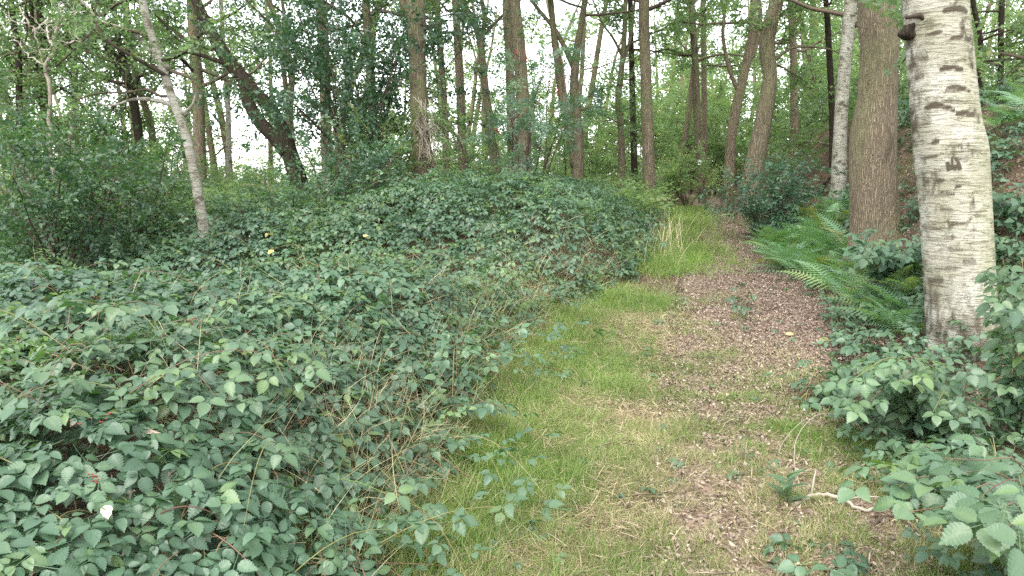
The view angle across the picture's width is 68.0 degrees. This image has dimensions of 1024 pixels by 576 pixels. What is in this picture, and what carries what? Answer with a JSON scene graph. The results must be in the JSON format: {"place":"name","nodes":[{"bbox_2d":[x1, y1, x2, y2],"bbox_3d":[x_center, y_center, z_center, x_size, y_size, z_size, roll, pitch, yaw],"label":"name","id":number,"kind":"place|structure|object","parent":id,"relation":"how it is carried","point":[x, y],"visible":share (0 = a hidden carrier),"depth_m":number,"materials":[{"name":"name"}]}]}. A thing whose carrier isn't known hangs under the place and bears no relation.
{"place":"outdoors","nodes":[
{"label":"outdoors","id":0,"kind":"place"},
{"bbox_2d":[0,100,1023,575],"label":"ground","id":1,"kind":"structure","parent":0,"point":[904,158],"depth_m":7.21,"materials":[{"name":"soil"}]},
{"bbox_2d":[1,0,85,207],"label":"dead tree","id":2,"kind":"object","parent":1,"relation":"on","point":[45,64],"visible":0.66,"depth_m":14.56,"materials":[{"name":"grey wood"}]},
{"bbox_2d":[0,55,112,237],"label":"understory tree","id":3,"kind":"object","parent":1,"relation":"on","point":[12,131],"visible":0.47,"depth_m":10.66,"materials":[{"name":"green plant"}]},
{"bbox_2d":[0,0,126,194],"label":"oak tree","id":4,"kind":"object","parent":1,"relation":"on","point":[18,63],"visible":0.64,"depth_m":17.05,"materials":[{"name":"green plant"}]},
{"bbox_2d":[0,0,160,177],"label":"oak tree","id":5,"kind":"object","parent":1,"relation":"on","point":[61,71],"visible":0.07,"depth_m":21.22,"materials":[{"name":"green plant"}]},
{"bbox_2d":[0,0,168,185],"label":"oak tree","id":6,"kind":"object","parent":1,"relation":"on","point":[39,16],"visible":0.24,"depth_m":18.21,"materials":[{"name":"green plant"}]},
{"bbox_2d":[0,98,190,270],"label":"understory tree","id":7,"kind":"object","parent":1,"relation":"on","point":[51,228],"visible":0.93,"depth_m":8.34,"materials":[{"name":"green plant"}]},
{"bbox_2d":[11,0,206,177],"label":"oak tree","id":8,"kind":"object","parent":1,"relation":"on","point":[136,116],"visible":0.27,"depth_m":18.18,"materials":[{"name":"green plant"}]},
{"bbox_2d":[35,102,218,266],"bbox_3d":[-5.043,-1.249,9.866,2.155,2.152,2.683,0,8,0],"label":"shrub","id":9,"kind":"object","parent":1,"relation":"on","point":[154,219],"visible":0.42,"depth_m":9.74,"materials":[{"name":"green plant"}]},
{"bbox_2d":[0,0,270,273],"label":"birch tree","id":10,"kind":"object","parent":1,"relation":"on","point":[154,49],"visible":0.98,"depth_m":9.13,"materials":[{"name":"green plant"}]},
{"bbox_2d":[44,0,230,175],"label":"oak tree","id":11,"kind":"object","parent":1,"relation":"on","point":[148,118],"visible":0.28,"depth_m":20.13,"materials":[{"name":"green plant"}]},
{"bbox_2d":[111,131,241,246],"bbox_3d":[-5.648,-1.612,12.227,2.465,1.909,1.877,7,11,41],"label":"shrub","id":12,"kind":"object","parent":1,"relation":"on","point":[154,148],"visible":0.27,"depth_m":12.09,"materials":[{"name":"green plant"}]},
{"bbox_2d":[86,0,305,196],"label":"oak tree","id":13,"kind":"object","parent":1,"relation":"on","point":[199,139],"visible":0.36,"depth_m":17.44,"materials":[{"name":"green plant"}]},
{"bbox_2d":[0,75,412,196],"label":"shady thicket","id":14,"kind":"object","parent":1,"relation":"on","point":[76,138],"depth_m":20.37,"materials":[{"name":"plant"}]},
{"bbox_2d":[153,0,280,194],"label":"birch tree","id":15,"kind":"object","parent":1,"relation":"on","point":[228,138],"visible":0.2,"depth_m":23.49,"materials":[{"name":"green plant"}]},
{"bbox_2d":[131,0,323,192],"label":"oak tree","id":16,"kind":"object","parent":1,"relation":"on","point":[263,126],"visible":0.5,"depth_m":14.10,"materials":[{"name":"green plant"}]},
{"bbox_2d":[192,0,361,184],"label":"oak tree","id":17,"kind":"object","parent":1,"relation":"on","point":[271,7],"visible":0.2,"depth_m":18.99,"materials":[{"name":"green plant"}]},
{"bbox_2d":[205,143,372,265],"bbox_3d":[-3.083,-1.128,10.613,2.134,1.776,2.310,0,8,0],"label":"shrub","id":18,"kind":"object","parent":1,"relation":"on","point":[300,197],"visible":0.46,"depth_m":10.19,"materials":[{"name":"green plant"}]},
{"bbox_2d":[210,0,406,187],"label":"oak tree","id":19,"kind":"object","parent":1,"relation":"on","point":[387,3],"visible":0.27,"depth_m":16.59,"materials":[{"name":"green plant"}]},
{"bbox_2d":[0,157,653,475],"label":"young shoots","id":20,"kind":"object","parent":1,"relation":"on","point":[14,357],"visible":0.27,"depth_m":6.38,"materials":[{"name":"green plant"}]},
{"bbox_2d":[0,169,669,575],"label":"bramble thicket","id":21,"kind":"object","parent":1,"relation":"on","point":[24,527],"visible":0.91,"depth_m":3.22,"materials":[{"name":"green plant"}]},
{"bbox_2d":[100,505,112,518],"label":"fallen leaf","id":22,"kind":"object","parent":21,"relation":"on","point":[108,512],"visible":1,"depth_m":2.28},
{"bbox_2d":[15,260,457,483],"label":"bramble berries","id":23,"kind":"object","parent":21,"relation":"on","point":[92,477],"visible":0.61,"depth_m":2.65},
{"bbox_2d":[0,167,673,347],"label":"bramble mound","id":24,"kind":"object","parent":1,"relation":"on","point":[568,185],"visible":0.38,"depth_m":9.09,"materials":[{"name":"green plant"}]},
{"bbox_2d":[261,113,427,251],"bbox_3d":[-2.482,-1.613,11.592,2.559,2.116,1.957,-3,9,-23],"label":"sapling","id":25,"kind":"object","parent":1,"relation":"on","point":[381,159],"visible":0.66,"depth_m":11.46,"materials":[{"name":"green plant"}]},
{"bbox_2d":[177,0,538,206],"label":"holly tree","id":26,"kind":"object","parent":1,"relation":"on","point":[317,58],"visible":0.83,"depth_m":12.74,"materials":[{"name":"green plant"}]},
{"bbox_2d":[39,236,699,575],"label":"long grass","id":27,"kind":"structure","parent":1,"relation":"on","point":[480,391],"depth_m":4.07,"materials":[{"name":"plant"}]},
{"bbox_2d":[293,99,464,240],"bbox_3d":[-2.087,-1.882,12.684,2.560,2.668,2.491,-6,10,-35],"label":"sapling","id":28,"kind":"object","parent":1,"relation":"on","point":[386,131],"visible":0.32,"depth_m":12.50,"materials":[{"name":"green plant"}]},
{"bbox_2d":[398,0,446,239],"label":"oak tree","id":29,"kind":"object","parent":1,"relation":"on","point":[414,87],"visible":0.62,"depth_m":12.54,"materials":[{"name":"brown plant"}]},
{"bbox_2d":[404,96,469,169],"bbox_3d":[-1.163,-2.464,12.524,0.974,1.374,0.988,4,9,24],"label":"dead twig tangle","id":30,"kind":"object","parent":29,"relation":"hanging from","point":[427,135],"visible":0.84,"depth_m":12.47,"materials":[{"name":"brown wood"}]},
{"bbox_2d":[362,0,497,182],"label":"oak tree","id":31,"kind":"object","parent":1,"relation":"on","point":[469,9],"visible":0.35,"depth_m":15.20,"materials":[{"name":"green plant"}]},
{"bbox_2d":[389,0,503,172],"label":"oak tree","id":32,"kind":"object","parent":1,"relation":"on","point":[441,52],"visible":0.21,"depth_m":19.27,"materials":[{"name":"green plant"}]},
{"bbox_2d":[0,94,905,259],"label":"undergrowth","id":33,"kind":"object","parent":1,"relation":"on","point":[637,191],"visible":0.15,"depth_m":16.00,"materials":[{"name":"green plant"}]},
{"bbox_2d":[389,0,538,209],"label":"oak tree","id":34,"kind":"object","parent":1,"relation":"on","point":[458,68],"visible":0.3,"depth_m":17.43,"materials":[{"name":"brown plant"}]},
{"bbox_2d":[404,59,530,240],"bbox_3d":[-0.788,-2.169,12.489,2.256,2.826,2.489,-6,10,-34],"label":"sapling","id":35,"kind":"object","parent":1,"relation":"on","point":[448,122],"visible":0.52,"depth_m":11.91,"materials":[{"name":"green plant"}]},
{"bbox_2d":[433,0,528,208],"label":"oak tree","id":36,"kind":"object","parent":1,"relation":"on","point":[484,82],"visible":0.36,"depth_m":17.46,"materials":[{"name":"brown plant"}]},
{"bbox_2d":[502,0,515,213],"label":"oak tree","id":37,"kind":"object","parent":1,"relation":"on","point":[508,44],"visible":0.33,"depth_m":15.45,"materials":[{"name":"brown plant"}]},
{"bbox_2d":[0,199,1023,575],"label":"dry straw","id":38,"kind":"object","parent":1,"relation":"on","point":[616,397],"visible":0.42,"depth_m":4.40,"materials":[{"name":"plant"}]},
{"bbox_2d":[0,0,1023,189],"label":"wood","id":39,"kind":"object","parent":1,"relation":"on","point":[818,29],"depth_m":31.95,"materials":[{"name":"plant"}]},
{"bbox_2d":[6,106,1023,575],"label":"leaf litter","id":40,"kind":"object","parent":1,"relation":"on","point":[752,304],"visible":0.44,"depth_m":5.54,"materials":[{"name":"plant"}]},
{"bbox_2d":[508,0,533,229],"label":"oak tree","id":41,"kind":"object","parent":1,"relation":"on","point":[516,23],"visible":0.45,"depth_m":13.47,"materials":[{"name":"brown plant"}]},
{"bbox_2d":[434,0,652,244],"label":"rowan sapling","id":42,"kind":"object","parent":1,"relation":"on","point":[567,102],"visible":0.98,"depth_m":11.42,"materials":[{"name":"green plant"}]},
{"bbox_2d":[400,48,751,193],"bbox_3d":[2.722,-5.870,27.689,15.802,5.207,17.970,0,8,0],"label":"sunny thicket","id":43,"kind":"object","parent":1,"relation":"on","point":[673,128],"depth_m":24.47,"materials":[{"name":"plant"}]},
{"bbox_2d":[530,0,724,211],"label":"oak tree","id":44,"kind":"object","parent":1,"relation":"on","point":[577,163],"visible":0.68,"depth_m":16.45,"materials":[{"name":"brown plant"}]},
{"bbox_2d":[595,0,714,194],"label":"oak tree","id":45,"kind":"object","parent":1,"relation":"on","point":[634,160],"visible":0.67,"depth_m":19.52,"materials":[{"name":"brown plant"}]},
{"bbox_2d":[586,0,728,187],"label":"oak tree","id":46,"kind":"object","parent":1,"relation":"on","point":[624,49],"visible":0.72,"depth_m":18.32,"materials":[{"name":"brown plant"}]},
{"bbox_2d":[601,0,714,214],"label":"oak tree","id":47,"kind":"object","parent":1,"relation":"on","point":[648,157],"visible":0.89,"depth_m":15.98,"materials":[{"name":"brown plant"}]},
{"bbox_2d":[309,203,1023,575],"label":"grass","id":48,"kind":"structure","parent":1,"relation":"on","point":[499,427],"depth_m":4.13,"materials":[{"name":"plant"}]},
{"bbox_2d":[583,56,784,191],"bbox_3d":[7.065,-6.601,31.088,10.376,5.410,16.365,0,8,0],"label":"path end thicket","id":49,"kind":"object","parent":1,"relation":"on","point":[671,109],"depth_m":27.53,"materials":[{"name":"plant"}]},
{"bbox_2d":[655,137,742,207],"bbox_3d":[4.420,-2.597,17.994,2.486,1.925,2.183,0,8,0],"label":"sapling","id":50,"kind":"object","parent":1,"relation":"on","point":[673,173],"visible":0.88,"depth_m":17.80,"materials":[{"name":"green plant"}]},
{"bbox_2d":[649,0,753,196],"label":"oak tree","id":51,"kind":"object","parent":1,"relation":"on","point":[685,135],"visible":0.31,"depth_m":22.42,"materials":[{"name":"green plant"}]},
{"bbox_2d":[625,0,782,203],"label":"oak tree","id":52,"kind":"object","parent":1,"relation":"on","point":[696,102],"visible":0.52,"depth_m":19.31,"materials":[{"name":"green plant"}]},
{"bbox_2d":[668,0,781,198],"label":"oak tree","id":53,"kind":"object","parent":1,"relation":"on","point":[704,102],"visible":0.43,"depth_m":21.37,"materials":[{"name":"brown plant"}]},
{"bbox_2d":[650,0,816,209],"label":"forked tree","id":54,"kind":"object","parent":1,"relation":"on","point":[750,51],"visible":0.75,"depth_m":17.49,"materials":[{"name":"brown plant"}]},
{"bbox_2d":[468,59,1023,575],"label":"ground weeds","id":55,"kind":"object","parent":1,"relation":"on","point":[850,341],"visible":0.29,"depth_m":5.93,"materials":[{"name":"green plant"}]},
{"bbox_2d":[734,221,803,248],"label":"fern","id":56,"kind":"object","parent":1,"relation":"on","point":[772,236],"visible":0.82,"depth_m":11.18,"materials":[{"name":"plant"}]},
{"bbox_2d":[697,148,847,243],"bbox_3d":[4.208,-1.477,12.467,2.252,1.614,1.807,-3,9,-20],"label":"elder bush","id":57,"kind":"object","parent":1,"relation":"on","point":[778,201],"visible":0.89,"depth_m":12.27,"materials":[{"name":"green plant"}]},
{"bbox_2d":[745,246,820,271],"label":"fern","id":58,"kind":"object","parent":1,"relation":"on","point":[783,263],"visible":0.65,"depth_m":9.74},
{"bbox_2d":[727,0,858,168],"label":"oak tree","id":59,"kind":"object","parent":1,"relation":"on","point":[794,121],"visible":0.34,"depth_m":18.48,"materials":[{"name":"green plant"}]},
{"bbox_2d":[758,226,829,246],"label":"fern","id":60,"kind":"object","parent":1,"relation":"on","point":[785,240],"visible":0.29,"depth_m":11.05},
{"bbox_2d":[705,0,901,224],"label":"oak tree","id":61,"kind":"object","parent":1,"relation":"on","point":[759,141],"visible":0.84,"depth_m":14.05,"materials":[{"name":"brown plant"}]},
{"bbox_2d":[770,217,838,242],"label":"fern","id":62,"kind":"object","parent":1,"relation":"on","point":[801,226],"visible":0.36,"depth_m":11.23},
{"bbox_2d":[718,0,901,202],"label":"birch tree","id":63,"kind":"object","parent":1,"relation":"on","point":[839,147],"visible":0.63,"depth_m":12.64,"materials":[{"name":"white plant"}]},
{"bbox_2d":[780,246,843,269],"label":"fern","id":64,"kind":"object","parent":1,"relation":"on","point":[823,258],"visible":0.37,"depth_m":9.69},
{"bbox_2d":[787,205,837,225],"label":"fern","id":65,"kind":"object","parent":1,"relation":"on","point":[812,210],"visible":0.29,"depth_m":12.17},
{"bbox_2d":[786,233,842,255],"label":"fern","id":66,"kind":"object","parent":1,"relation":"on","point":[813,240],"visible":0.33,"depth_m":10.10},
{"bbox_2d":[760,519,871,575],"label":"bramble bush","id":67,"kind":"object","parent":1,"relation":"on","point":[787,566],"visible":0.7,"depth_m":3.00,"materials":[{"name":"green plant"}]},
{"bbox_2d":[790,220,844,251],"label":"fern","id":68,"kind":"object","parent":1,"relation":"on","point":[831,246],"visible":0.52,"depth_m":10.09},
{"bbox_2d":[782,0,857,170],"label":"oak tree","id":69,"kind":"object","parent":1,"relation":"on","point":[829,60],"visible":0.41,"depth_m":14.53,"materials":[{"name":"brown plant"}]},
{"bbox_2d":[777,260,862,292],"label":"fern","id":70,"kind":"object","parent":1,"relation":"on","point":[821,277],"visible":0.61,"depth_m":8.37,"materials":[{"name":"plant"}]},
{"bbox_2d":[794,203,848,227],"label":"fern","id":71,"kind":"object","parent":1,"relation":"on","point":[833,207],"visible":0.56,"depth_m":11.38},
{"bbox_2d":[803,217,847,247],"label":"fern","id":72,"kind":"object","parent":1,"relation":"on","point":[829,236],"visible":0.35,"depth_m":10.15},
{"bbox_2d":[816,228,847,253],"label":"fern","id":73,"kind":"object","parent":1,"relation":"on","point":[841,238],"visible":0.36,"depth_m":9.79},
{"bbox_2d":[653,0,1023,193],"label":"bank thicket","id":74,"kind":"object","parent":1,"relation":"on","point":[823,85],"depth_m":22.83,"materials":[{"name":"plant"}]},
{"bbox_2d":[815,261,873,286],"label":"fern","id":75,"kind":"object","parent":1,"relation":"on","point":[850,275],"visible":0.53,"depth_m":8.11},
{"bbox_2d":[814,275,877,296],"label":"fern","id":76,"kind":"object","parent":1,"relation":"on","point":[843,291],"visible":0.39,"depth_m":7.94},
{"bbox_2d":[830,248,869,270],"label":"fern","id":77,"kind":"object","parent":1,"relation":"on","point":[851,262],"visible":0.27,"depth_m":8.47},
{"bbox_2d":[791,469,913,513],"bbox_3d":[1.617,0.981,3.636,0.559,0.139,0.201,2,8,12],"label":"stick","id":78,"kind":"object","parent":1,"relation":"on","point":[828,494],"visible":0.62,"depth_m":3.63,"materials":[{"name":"brown wood"}]},
{"bbox_2d":[807,292,913,310],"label":"fern","id":79,"kind":"object","parent":1,"relation":"on","point":[872,302],"visible":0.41,"depth_m":7.17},
{"bbox_2d":[817,275,915,309],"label":"fern","id":80,"kind":"object","parent":1,"relation":"on","point":[865,299],"visible":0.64,"depth_m":7.17,"materials":[{"name":"plant"}]},
{"bbox_2d":[710,66,1023,192],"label":"bank undergrowth","id":81,"kind":"object","parent":1,"relation":"on","point":[779,147],"visible":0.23,"depth_m":16.93,"materials":[{"name":"green plant"}]},
{"bbox_2d":[821,303,922,333],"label":"fern","id":82,"kind":"object","parent":1,"relation":"on","point":[876,315],"visible":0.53,"depth_m":6.64,"materials":[{"name":"plant"}]},
{"bbox_2d":[840,228,921,288],"bbox_3d":[3.615,-0.249,7.382,0.821,0.638,1.439,4,9,25],"label":"bramble bush","id":83,"kind":"object","parent":1,"relation":"on","point":[880,256],"visible":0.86,"depth_m":7.12,"materials":[{"name":"green plant"}]},
{"bbox_2d":[845,294,924,336],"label":"fern","id":84,"kind":"object","parent":1,"relation":"on","point":[893,321],"visible":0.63,"depth_m":6.39,"materials":[{"name":"plant"}]},
{"bbox_2d":[850,263,922,295],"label":"fern","id":85,"kind":"object","parent":1,"relation":"on","point":[902,272],"visible":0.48,"depth_m":7.21,"materials":[{"name":"plant"}]},
{"bbox_2d":[855,280,923,320],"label":"fern","id":86,"kind":"object","parent":1,"relation":"on","point":[897,302],"visible":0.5,"depth_m":6.81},
{"bbox_2d":[869,272,922,294],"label":"fern","id":87,"kind":"object","parent":1,"relation":"on","point":[904,283],"visible":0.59,"depth_m":6.89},
{"bbox_2d":[825,0,1002,282],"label":"oak tree","id":88,"kind":"object","parent":1,"relation":"on","point":[874,200],"visible":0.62,"depth_m":8.65,"materials":[{"name":"brown plant"}]},
{"bbox_2d":[820,352,1012,449],"bbox_3d":[2.217,0.624,4.287,1.613,0.667,0.912,-8,11,-43],"label":"bramble bush","id":89,"kind":"object","parent":1,"relation":"on","point":[895,382],"visible":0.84,"depth_m":4.01,"materials":[{"name":"green plant"}]},
{"bbox_2d":[836,434,1023,575],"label":"bramble bush","id":90,"kind":"object","parent":1,"relation":"on","point":[985,507],"visible":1,"depth_m":2.56,"materials":[{"name":"green plant"}]},
{"bbox_2d":[858,0,1023,106],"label":"rowan tree","id":91,"kind":"object","parent":1,"relation":"on","point":[974,11],"visible":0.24,"depth_m":12.42,"materials":[{"name":"green plant"}]},
{"bbox_2d":[897,0,1001,360],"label":"birch tree","id":92,"kind":"object","parent":1,"relation":"on","point":[951,155],"visible":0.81,"depth_m":5.56,"materials":[{"name":"white plant"}]},
{"bbox_2d":[885,427,1023,500],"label":"bramble bush","id":93,"kind":"object","parent":1,"relation":"on","point":[1012,465],"visible":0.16,"depth_m":3.53,"materials":[{"name":"green plant"}]},
{"bbox_2d":[900,0,1023,102],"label":"oak tree","id":94,"kind":"object","parent":1,"relation":"on","point":[1001,15],"visible":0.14,"depth_m":13.45,"materials":[{"name":"green plant"}]},
{"bbox_2d":[983,112,1007,126],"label":"fern","id":95,"kind":"object","parent":1,"relation":"on","point":[997,121],"visible":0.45,"depth_m":9.24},
{"bbox_2d":[973,10,1023,93],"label":"oak tree","id":96,"kind":"object","parent":1,"relation":"on","point":[1009,44],"visible":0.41,"depth_m":11.55,"materials":[{"name":"green plant"}]},
{"bbox_2d":[974,261,1023,443],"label":"bramble bush","id":97,"kind":"object","parent":1,"relation":"on","point":[1010,321],"visible":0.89,"depth_m":4.21,"materials":[{"name":"green plant"}]},
{"bbox_2d":[980,98,1023,122],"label":"fern","id":98,"kind":"object","parent":1,"relation":"on","point":[996,108],"visible":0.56,"depth_m":8.77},
{"bbox_2d":[982,81,1023,102],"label":"fern","id":99,"kind":"object","parent":1,"relation":"on","point":[1012,92],"visible":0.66,"depth_m":9.38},
{"bbox_2d":[985,96,1023,118],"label":"fern","id":100,"kind":"object","parent":1,"relation":"on","point":[1011,97],"visible":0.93,"depth_m":8.36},
{"bbox_2d":[992,178,1023,227],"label":"bramble bush","id":101,"kind":"object","parent":1,"relation":"on","point":[1012,204],"visible":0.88,"depth_m":6.78,"materials":[{"name":"green plant"}]},
{"bbox_2d":[0,0,1023,181],"label":"sky","id":102,"kind":"structure","parent":0,"point":[608,44],"materials":[{"name":"white"}]},
{"bbox_2d":[662,189,929,575],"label":"path","id":103,"kind":"structure","parent":0,"point":[742,523],"depth_m":4.49,"materials":[{"name":"brown soil"}]},
{"bbox_2d":[726,283,758,314],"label":"weed","id":104,"kind":"object","parent":103,"relation":"on","point":[745,308],"visible":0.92,"depth_m":7.76,"materials":[{"name":"plant"}]},
{"bbox_2d":[764,468,813,501],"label":"seedling","id":105,"kind":"object","parent":103,"relation":"on","point":[788,485],"visible":0.99,"depth_m":3.62,"materials":[{"name":"green plant"}]},
{"bbox_2d":[750,244,828,267],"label":"fern","id":106,"kind":"object","parent":103,"relation":"on","point":[777,254],"visible":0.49,"depth_m":10.11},
{"bbox_2d":[750,256,836,277],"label":"fern","id":107,"kind":"object","parent":103,"relation":"on","point":[783,260],"visible":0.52,"depth_m":9.29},
{"bbox_2d":[766,242,824,267],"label":"fern","id":108,"kind":"object","parent":103,"relation":"on","point":[773,245],"visible":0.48,"depth_m":9.88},
{"bbox_2d":[784,252,826,279],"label":"fern","id":109,"kind":"object","parent":103,"relation":"on","point":[815,261],"visible":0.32,"depth_m":9.03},
{"bbox_2d":[789,353,858,411],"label":"bramble bush","id":110,"kind":"object","parent":103,"relation":"on","point":[838,372],"visible":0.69,"depth_m":5.05,"materials":[{"name":"green plant"}]},
{"bbox_2d":[867,514,917,532],"bbox_3d":[1.644,1.068,3.392,0.318,0.046,0.121,-3,9,-18],"label":"stick","id":111,"kind":"object","parent":103,"relation":"on","point":[874,523],"visible":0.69,"depth_m":3.43,"materials":[{"name":"wood"}]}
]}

